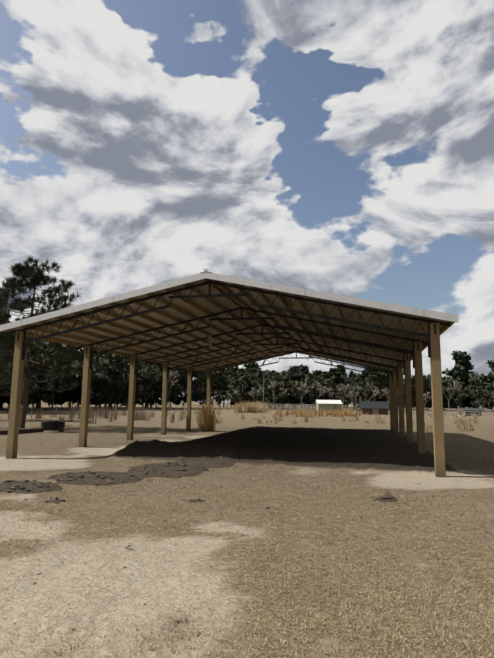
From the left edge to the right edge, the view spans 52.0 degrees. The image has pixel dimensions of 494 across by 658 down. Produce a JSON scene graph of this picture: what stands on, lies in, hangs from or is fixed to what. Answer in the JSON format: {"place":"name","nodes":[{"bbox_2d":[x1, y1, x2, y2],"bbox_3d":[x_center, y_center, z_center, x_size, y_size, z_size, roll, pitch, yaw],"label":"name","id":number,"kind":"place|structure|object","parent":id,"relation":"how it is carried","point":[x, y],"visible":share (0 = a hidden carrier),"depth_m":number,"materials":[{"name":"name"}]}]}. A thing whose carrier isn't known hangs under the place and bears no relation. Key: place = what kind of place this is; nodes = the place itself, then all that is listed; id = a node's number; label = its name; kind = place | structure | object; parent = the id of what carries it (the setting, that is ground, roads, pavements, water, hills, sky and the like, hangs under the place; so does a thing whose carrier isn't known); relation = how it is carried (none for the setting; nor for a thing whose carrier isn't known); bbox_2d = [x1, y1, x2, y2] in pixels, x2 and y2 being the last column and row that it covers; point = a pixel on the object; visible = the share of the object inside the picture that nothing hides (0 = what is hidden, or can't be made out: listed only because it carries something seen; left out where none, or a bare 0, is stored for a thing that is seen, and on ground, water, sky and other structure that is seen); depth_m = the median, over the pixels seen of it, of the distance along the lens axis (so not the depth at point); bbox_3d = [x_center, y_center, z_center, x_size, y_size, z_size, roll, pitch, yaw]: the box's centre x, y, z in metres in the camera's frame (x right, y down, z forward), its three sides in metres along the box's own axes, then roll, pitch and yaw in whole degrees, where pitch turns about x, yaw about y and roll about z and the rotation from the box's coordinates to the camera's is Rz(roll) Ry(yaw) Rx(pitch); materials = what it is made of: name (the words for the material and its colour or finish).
{"place":"outdoors","nodes":[
{"label":"outdoors","id":0,"kind":"place"},
{"bbox_2d":[32,404,202,423],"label":"weedy grass","id":1,"kind":"structure","parent":0,"point":[92,415],"depth_m":48.02,"materials":[{"name":"brown plant"}]},
{"bbox_2d":[0,269,457,371],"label":"roof trim","id":2,"kind":"structure","parent":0,"point":[205,274],"depth_m":14.10,"materials":[{"name":"white metal"}]},
{"bbox_2d":[0,400,493,657],"bbox_3d":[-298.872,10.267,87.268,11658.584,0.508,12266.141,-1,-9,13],"label":"ground","id":3,"kind":"structure","parent":0,"point":[301,451],"depth_m":7.03,"materials":[{"name":"beige soil"}]},
{"bbox_2d":[0,291,14,341],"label":"pine tree","id":4,"kind":"object","parent":3,"relation":"on","point":[3,294],"visible":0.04,"depth_m":67.70,"materials":[{"name":"green plant"}]},
{"bbox_2d":[0,332,38,396],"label":"pine tree","id":5,"kind":"object","parent":3,"relation":"on","point":[7,371],"visible":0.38,"depth_m":43.92,"materials":[{"name":"green plant"}]},
{"bbox_2d":[0,349,41,404],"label":"oak tree","id":6,"kind":"object","parent":3,"relation":"on","point":[4,391],"visible":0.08,"depth_m":82.87,"materials":[{"name":"green plant"}]},
{"bbox_2d":[0,428,43,434],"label":"old timber","id":7,"kind":"object","parent":3,"relation":"on","point":[5,432],"visible":0.83,"depth_m":26.64,"materials":[{"name":"brown wood"}]},
{"bbox_2d":[0,381,48,408],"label":"oak tree","id":8,"kind":"object","parent":3,"relation":"on","point":[1,402],"visible":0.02,"depth_m":92.30,"materials":[{"name":"green plant"}]},
{"bbox_2d":[0,336,81,393],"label":"oak tree","id":9,"kind":"object","parent":3,"relation":"on","point":[51,344],"visible":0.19,"depth_m":74.05,"materials":[{"name":"green plant"}]},
{"bbox_2d":[0,341,82,404],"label":"oak tree","id":10,"kind":"object","parent":3,"relation":"on","point":[39,395],"visible":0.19,"depth_m":87.18,"materials":[{"name":"green plant"}]},
{"bbox_2d":[3,362,81,408],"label":"oak tree","id":11,"kind":"object","parent":3,"relation":"on","point":[57,398],"visible":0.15,"depth_m":104.95,"materials":[{"name":"green plant"}]},
{"bbox_2d":[30,340,71,409],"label":"pine tree","id":12,"kind":"object","parent":3,"relation":"on","point":[52,405],"visible":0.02,"depth_m":91.40,"materials":[{"name":"green plant"}]},
{"bbox_2d":[41,421,65,430],"bbox_3d":[-11.440,5.714,29.870,1.386,0.520,0.945,7,-10,-35],"label":"stock tank","id":13,"kind":"object","parent":3,"relation":"on","point":[50,425],"visible":0.81,"depth_m":29.50,"materials":[{"name":"black metal"}]},
{"bbox_2d":[0,255,106,427],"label":"pine tree","id":14,"kind":"object","parent":3,"relation":"on","point":[25,272],"visible":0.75,"depth_m":31.61,"materials":[{"name":"green plant"}]},
{"bbox_2d":[39,355,94,402],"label":"oak tree","id":15,"kind":"object","parent":3,"relation":"on","point":[73,381],"visible":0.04,"depth_m":108.69,"materials":[{"name":"green plant"}]},
{"bbox_2d":[51,385,92,407],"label":"oak tree","id":16,"kind":"object","parent":3,"relation":"on","point":[76,393],"visible":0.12,"depth_m":115.48,"materials":[{"name":"green plant"}]},
{"bbox_2d":[79,361,107,408],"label":"bare tree","id":17,"kind":"object","parent":3,"relation":"on","point":[91,389],"visible":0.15,"depth_m":101.11,"materials":[{"name":"grey plant"}]},
{"bbox_2d":[98,356,115,408],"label":"bare tree","id":18,"kind":"object","parent":3,"relation":"on","point":[106,362],"visible":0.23,"depth_m":102.86,"materials":[{"name":"grey plant"}]},
{"bbox_2d":[64,353,151,409],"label":"oak tree","id":19,"kind":"object","parent":3,"relation":"on","point":[105,381],"visible":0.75,"depth_m":102.65,"materials":[{"name":"green plant"}]},
{"bbox_2d":[98,351,124,408],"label":"pine tree","id":20,"kind":"object","parent":3,"relation":"on","point":[104,354],"depth_m":116.08,"materials":[{"name":"green plant"}]},
{"bbox_2d":[113,370,128,408],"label":"bare tree","id":21,"kind":"object","parent":3,"relation":"on","point":[114,391],"visible":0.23,"depth_m":108.12,"materials":[{"name":"grey plant"}]},
{"bbox_2d":[105,357,155,408],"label":"oak tree","id":22,"kind":"object","parent":3,"relation":"on","point":[149,368],"visible":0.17,"depth_m":115.22,"materials":[{"name":"green plant"}]},
{"bbox_2d":[6,404,262,419],"bbox_3d":[-11.723,10.976,68.410,4.206,1.616,68.671,-3,-9,23],"label":"fence wire","id":23,"kind":"object","parent":3,"relation":"on","point":[227,410],"visible":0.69,"depth_m":58.35,"materials":[{"name":"grey metal"}]},
{"bbox_2d":[139,364,160,384],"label":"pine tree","id":24,"kind":"object","parent":3,"relation":"on","point":[156,378],"visible":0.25,"depth_m":118.45,"materials":[{"name":"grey plant"}]},
{"bbox_2d":[138,360,181,407],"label":"oak tree","id":25,"kind":"object","parent":3,"relation":"on","point":[151,400],"visible":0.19,"depth_m":128.81,"materials":[{"name":"green plant"}]},
{"bbox_2d":[139,360,183,408],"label":"oak tree","id":26,"kind":"object","parent":3,"relation":"on","point":[156,366],"visible":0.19,"depth_m":127.19,"materials":[{"name":"green plant"}]},
{"bbox_2d":[159,370,178,408],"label":"bare tree","id":27,"kind":"object","parent":3,"relation":"on","point":[170,374],"visible":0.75,"depth_m":122.63,"materials":[{"name":"grey plant"}]},
{"bbox_2d":[171,368,222,406],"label":"oak tree","id":28,"kind":"object","parent":3,"relation":"on","point":[199,384],"visible":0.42,"depth_m":144.27,"materials":[{"name":"green plant"}]},
{"bbox_2d":[191,399,222,431],"bbox_3d":[-2.539,5.180,30.796,2.372,2.091,2.565,3,-9,-15],"label":"grass clump","id":29,"kind":"object","parent":3,"relation":"on","point":[205,424],"depth_m":30.55,"materials":[{"name":"brown plant"}]},
{"bbox_2d":[212,372,230,396],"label":"pine tree","id":30,"kind":"object","parent":3,"relation":"on","point":[221,383],"visible":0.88,"depth_m":149.94,"materials":[{"name":"green plant"}]},
{"bbox_2d":[213,383,237,406],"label":"oak tree","id":31,"kind":"object","parent":3,"relation":"on","point":[222,398],"visible":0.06,"depth_m":191.00,"materials":[{"name":"green plant"}]},
{"bbox_2d":[6,323,445,476],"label":"support posts","id":32,"kind":"object","parent":3,"relation":"on","point":[395,395],"visible":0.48,"depth_m":16.83,"materials":[{"name":"brown wood"}]},
{"bbox_2d":[17,324,435,375],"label":"post brackets","id":33,"kind":"object","parent":32,"relation":"attached to","point":[208,372],"visible":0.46,"depth_m":16.90,"materials":[{"name":"metal"}]},
{"bbox_2d":[9,281,451,385],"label":"roof trusses","id":34,"kind":"object","parent":32,"relation":"on","point":[319,335],"visible":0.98,"depth_m":18.39,"materials":[{"name":"metal"}]},
{"bbox_2d":[2,278,454,372],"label":"roof purlins","id":35,"kind":"object","parent":34,"relation":"on","point":[443,329],"visible":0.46,"depth_m":19.16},
{"bbox_2d":[11,279,447,369],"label":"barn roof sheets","id":36,"kind":"object","parent":35,"relation":"on","point":[225,303],"visible":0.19,"depth_m":19.11,"materials":[{"name":"grey metal"}]},
{"bbox_2d":[223,368,232,398],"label":"pine tree","id":37,"kind":"object","parent":3,"relation":"on","point":[228,375],"visible":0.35,"depth_m":180.80,"materials":[{"name":"green plant"}]},
{"bbox_2d":[223,366,241,406],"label":"pine tree","id":38,"kind":"object","parent":3,"relation":"on","point":[236,368],"visible":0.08,"depth_m":187.92,"materials":[{"name":"green plant"}]},
{"bbox_2d":[228,372,237,389],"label":"pine tree","id":39,"kind":"object","parent":3,"relation":"on","point":[234,374],"visible":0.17,"depth_m":172.07,"materials":[{"name":"green plant"}]},
{"bbox_2d":[216,388,252,405],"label":"oak tree","id":40,"kind":"object","parent":3,"relation":"on","point":[233,400],"visible":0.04,"depth_m":184.25,"materials":[{"name":"green plant"}]},
{"bbox_2d":[0,435,487,654],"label":"ground clods","id":41,"kind":"object","parent":3,"relation":"on","point":[145,471],"visible":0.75,"depth_m":10.47,"materials":[{"name":"brown soil"}]},
{"bbox_2d":[227,368,265,402],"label":"oak tree","id":42,"kind":"object","parent":3,"relation":"on","point":[246,378],"visible":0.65,"depth_m":160.38,"materials":[{"name":"green plant"}]},
{"bbox_2d":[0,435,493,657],"bbox_3d":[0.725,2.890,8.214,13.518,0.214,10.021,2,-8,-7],"label":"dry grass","id":43,"kind":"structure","parent":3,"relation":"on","point":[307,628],"depth_m":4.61,"materials":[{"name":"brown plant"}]},
{"bbox_2d":[211,370,282,403],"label":"oak tree","id":44,"kind":"object","parent":3,"relation":"on","point":[223,392],"visible":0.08,"depth_m":170.18,"materials":[{"name":"green plant"}]},
{"bbox_2d":[243,362,260,370],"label":"pine tree","id":45,"kind":"object","parent":3,"relation":"on","point":[251,365],"visible":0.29,"depth_m":198.72,"materials":[{"name":"green plant"}]},
{"bbox_2d":[248,386,265,400],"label":"bare tree","id":46,"kind":"object","parent":3,"relation":"on","point":[254,392],"visible":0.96,"depth_m":138.91,"materials":[{"name":"grey plant"}]},
{"bbox_2d":[246,376,276,407],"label":"oak tree","id":47,"kind":"object","parent":3,"relation":"on","point":[253,385],"visible":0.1,"depth_m":160.55,"materials":[{"name":"green plant"}]},
{"bbox_2d":[261,370,289,407],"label":"oak tree","id":48,"kind":"object","parent":3,"relation":"on","point":[277,373],"visible":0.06,"depth_m":190.33,"materials":[{"name":"green plant"}]},
{"bbox_2d":[268,380,287,407],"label":"bare tree","id":49,"kind":"object","parent":3,"relation":"on","point":[273,383],"visible":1,"depth_m":139.80,"materials":[{"name":"grey plant"}]},
{"bbox_2d":[250,374,312,407],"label":"oak tree","id":50,"kind":"object","parent":3,"relation":"on","point":[290,383],"visible":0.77,"depth_m":149.65,"materials":[{"name":"green plant"}]},
{"bbox_2d":[281,366,299,373],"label":"pine tree","id":51,"kind":"object","parent":3,"relation":"on","point":[292,369],"visible":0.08,"depth_m":197.57,"materials":[{"name":"green plant"}]},
{"bbox_2d":[267,403,316,410],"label":"fence boards","id":52,"kind":"object","parent":3,"relation":"on","point":[281,405],"visible":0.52,"depth_m":96.95,"materials":[{"name":"grey wood"}]},
{"bbox_2d":[271,384,314,406],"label":"oak tree","id":53,"kind":"object","parent":3,"relation":"on","point":[309,399],"visible":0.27,"depth_m":154.75,"materials":[{"name":"green plant"}]},
{"bbox_2d":[270,370,331,406],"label":"oak tree","id":54,"kind":"object","parent":3,"relation":"on","point":[294,375],"visible":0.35,"depth_m":162.09,"materials":[{"name":"green plant"}]},
{"bbox_2d":[294,382,308,406],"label":"bare tree","id":55,"kind":"object","parent":3,"relation":"on","point":[304,386],"visible":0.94,"depth_m":141.42,"materials":[{"name":"grey plant"}]},
{"bbox_2d":[295,364,308,406],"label":"pine tree","id":56,"kind":"object","parent":3,"relation":"on","point":[304,369],"visible":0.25,"depth_m":194.76,"materials":[{"name":"green plant"}]},
{"bbox_2d":[277,370,331,406],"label":"oak tree","id":57,"kind":"object","parent":3,"relation":"on","point":[325,374],"visible":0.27,"depth_m":164.29,"materials":[{"name":"green plant"}]},
{"bbox_2d":[289,375,324,405],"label":"oak tree","id":58,"kind":"object","parent":3,"relation":"on","point":[310,401],"visible":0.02,"depth_m":187.36,"materials":[{"name":"green plant"}]},
{"bbox_2d":[311,370,323,377],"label":"pine tree","id":59,"kind":"object","parent":3,"relation":"on","point":[317,373],"visible":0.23,"depth_m":189.54,"materials":[{"name":"green plant"}]},
{"bbox_2d":[274,408,361,416],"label":"dry grass","id":60,"kind":"structure","parent":3,"relation":"on","point":[302,413],"depth_m":71.39,"materials":[{"name":"brown plant"}]},
{"bbox_2d":[316,383,330,399],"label":"bare tree","id":61,"kind":"object","parent":3,"relation":"on","point":[318,385],"visible":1,"depth_m":144.41,"materials":[{"name":"grey plant"}]},
{"bbox_2d":[315,400,341,413],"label":"green shed","id":62,"kind":"structure","parent":3,"relation":"on","point":[329,404],"depth_m":88.23,"materials":[{"name":"white metal"}]},
{"bbox_2d":[324,367,341,385],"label":"pine tree","id":63,"kind":"object","parent":3,"relation":"on","point":[331,376],"visible":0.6,"depth_m":182.86,"materials":[{"name":"green plant"}]},
{"bbox_2d":[322,383,353,406],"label":"oak tree","id":64,"kind":"object","parent":3,"relation":"on","point":[333,387],"visible":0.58,"depth_m":166.41,"materials":[{"name":"green plant"}]},
{"bbox_2d":[335,364,347,377],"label":"pine tree","id":65,"kind":"object","parent":3,"relation":"on","point":[341,372],"visible":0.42,"depth_m":189.68,"materials":[{"name":"green plant"}]},
{"bbox_2d":[336,384,352,409],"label":"bare tree","id":66,"kind":"object","parent":3,"relation":"on","point":[346,387],"visible":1,"depth_m":139.82,"materials":[{"name":"grey plant"}]},
{"bbox_2d":[336,376,359,408],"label":"oak tree","id":67,"kind":"object","parent":3,"relation":"on","point":[340,378],"visible":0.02,"depth_m":182.79,"materials":[{"name":"green plant"}]},
{"bbox_2d":[341,407,361,411],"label":"fence","id":68,"kind":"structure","parent":3,"relation":"on","point":[352,408],"depth_m":93.11,"materials":[{"name":"grey wood"}]},
{"bbox_2d":[347,391,358,409],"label":"bare tree","id":69,"kind":"object","parent":3,"relation":"on","point":[350,395],"visible":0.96,"depth_m":148.71,"materials":[{"name":"grey plant"}]},
{"bbox_2d":[348,370,358,406],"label":"pine tree","id":70,"kind":"object","parent":3,"relation":"on","point":[351,372],"visible":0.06,"depth_m":182.61,"materials":[{"name":"green plant"}]},
{"bbox_2d":[346,380,375,406],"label":"oak tree","id":71,"kind":"object","parent":3,"relation":"on","point":[361,396],"visible":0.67,"depth_m":155.42,"materials":[{"name":"green plant"}]},
{"bbox_2d":[341,373,381,406],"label":"oak tree","id":72,"kind":"object","parent":3,"relation":"on","point":[352,378],"visible":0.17,"depth_m":172.46,"materials":[{"name":"green plant"}]},
{"bbox_2d":[355,382,378,400],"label":"bare tree","id":73,"kind":"object","parent":3,"relation":"on","point":[371,389],"visible":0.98,"depth_m":140.42,"materials":[{"name":"grey plant"}]},
{"bbox_2d":[361,367,380,379],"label":"pine tree","id":74,"kind":"object","parent":3,"relation":"on","point":[364,374],"visible":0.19,"depth_m":185.51,"materials":[{"name":"green plant"}]},
{"bbox_2d":[360,401,389,414],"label":"brown barn","id":75,"kind":"structure","parent":3,"relation":"on","point":[374,407],"depth_m":89.44,"materials":[{"name":"grey metal"}]},
{"bbox_2d":[366,371,384,393],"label":"pine tree","id":76,"kind":"object","parent":3,"relation":"on","point":[374,380],"visible":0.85,"depth_m":148.81,"materials":[{"name":"green plant"}]},
{"bbox_2d":[351,380,404,409],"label":"oak tree","id":77,"kind":"object","parent":3,"relation":"on","point":[379,397],"visible":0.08,"depth_m":166.05,"materials":[{"name":"green plant"}]},
{"bbox_2d":[382,388,388,401],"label":"bare tree","id":78,"kind":"object","parent":3,"relation":"on","point":[386,392],"visible":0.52,"depth_m":144.62,"materials":[{"name":"grey plant"}]},
{"bbox_2d":[375,388,398,409],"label":"oak tree","id":79,"kind":"object","parent":3,"relation":"on","point":[384,397],"visible":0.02,"depth_m":175.72,"materials":[{"name":"green plant"}]},
{"bbox_2d":[378,370,397,389],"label":"pine tree","id":80,"kind":"object","parent":3,"relation":"on","point":[384,380],"visible":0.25,"depth_m":150.04,"materials":[{"name":"green plant"}]},
{"bbox_2d":[411,375,415,409],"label":"pine tree","id":81,"kind":"object","parent":3,"relation":"on","point":[412,381],"visible":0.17,"depth_m":171.98,"materials":[{"name":"green plant"}]},
{"bbox_2d":[403,384,430,409],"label":"oak tree","id":82,"kind":"object","parent":3,"relation":"on","point":[414,397],"visible":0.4,"depth_m":154.91,"materials":[{"name":"green plant"}]},
{"bbox_2d":[413,374,429,389],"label":"pine tree","id":83,"kind":"object","parent":3,"relation":"on","point":[425,378],"visible":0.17,"depth_m":154.24,"materials":[{"name":"green plant"}]},
{"bbox_2d":[424,392,431,407],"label":"bare tree","id":84,"kind":"object","parent":3,"relation":"on","point":[428,393],"visible":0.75,"depth_m":142.83,"materials":[{"name":"grey plant"}]},
{"bbox_2d":[388,407,493,416],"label":"fence","id":85,"kind":"object","parent":3,"relation":"on","point":[460,411],"visible":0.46,"depth_m":84.65,"materials":[{"name":"grey wood"}]},
{"bbox_2d":[426,379,462,410],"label":"oak tree","id":86,"kind":"object","parent":3,"relation":"on","point":[453,399],"visible":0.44,"depth_m":154.37,"materials":[{"name":"green plant"}]},
{"bbox_2d":[430,384,462,410],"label":"oak tree","id":87,"kind":"object","parent":3,"relation":"on","point":[450,401],"visible":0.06,"depth_m":160.56,"materials":[{"name":"green plant"}]},
{"bbox_2d":[429,377,466,410],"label":"oak tree","id":88,"kind":"object","parent":3,"relation":"on","point":[448,380],"visible":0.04,"depth_m":178.01,"materials":[{"name":"green plant"}]},
{"bbox_2d":[442,380,462,410],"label":"bare tree","id":89,"kind":"object","parent":3,"relation":"on","point":[456,387],"visible":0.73,"depth_m":140.92,"materials":[{"name":"grey plant"}]},
{"bbox_2d":[442,350,473,408],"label":"pine tree","id":90,"kind":"object","parent":3,"relation":"on","point":[461,368],"visible":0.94,"depth_m":170.88,"materials":[{"name":"green plant"}]},
{"bbox_2d":[430,376,492,408],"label":"oak tree","id":91,"kind":"object","parent":3,"relation":"on","point":[463,397],"visible":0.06,"depth_m":176.53,"materials":[{"name":"green plant"}]},
{"bbox_2d":[458,393,487,408],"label":"oak tree","id":92,"kind":"object","parent":3,"relation":"on","point":[466,400],"visible":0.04,"depth_m":182.11,"materials":[{"name":"green plant"}]},
{"bbox_2d":[464,408,482,415],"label":"gate","id":93,"kind":"object","parent":3,"relation":"on","point":[473,412],"visible":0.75,"depth_m":89.35,"materials":[{"name":"grey metal"}]},
{"bbox_2d":[463,373,493,411],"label":"oak tree","id":94,"kind":"object","parent":3,"relation":"on","point":[482,381],"visible":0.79,"depth_m":153.69,"materials":[{"name":"green plant"}]},
{"bbox_2d":[467,389,493,404],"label":"oak tree","id":95,"kind":"object","parent":3,"relation":"on","point":[482,391],"visible":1,"depth_m":139.23,"materials":[{"name":"green plant"}]},
{"bbox_2d":[484,360,493,376],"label":"pine tree","id":96,"kind":"object","parent":3,"relation":"on","point":[490,363],"visible":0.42,"depth_m":188.22,"materials":[{"name":"green plant"}]},
{"bbox_2d":[0,0,493,404],"label":"sky","id":97,"kind":"structure","parent":0,"point":[340,147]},
{"bbox_2d":[234,400,270,412],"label":"dry grass","id":98,"kind":"structure","parent":0,"point":[244,407],"depth_m":91.48,"materials":[{"name":"brown plant"}]},
{"bbox_2d":[214,411,478,423],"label":"field grass","id":99,"kind":"structure","parent":0,"point":[258,420],"depth_m":51.82,"materials":[{"name":"brown plant"}]},
{"bbox_2d":[404,414,476,431],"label":"weedy grass","id":100,"kind":"structure","parent":0,"point":[464,426],"depth_m":39.38,"materials":[{"name":"brown plant"}]}
]}

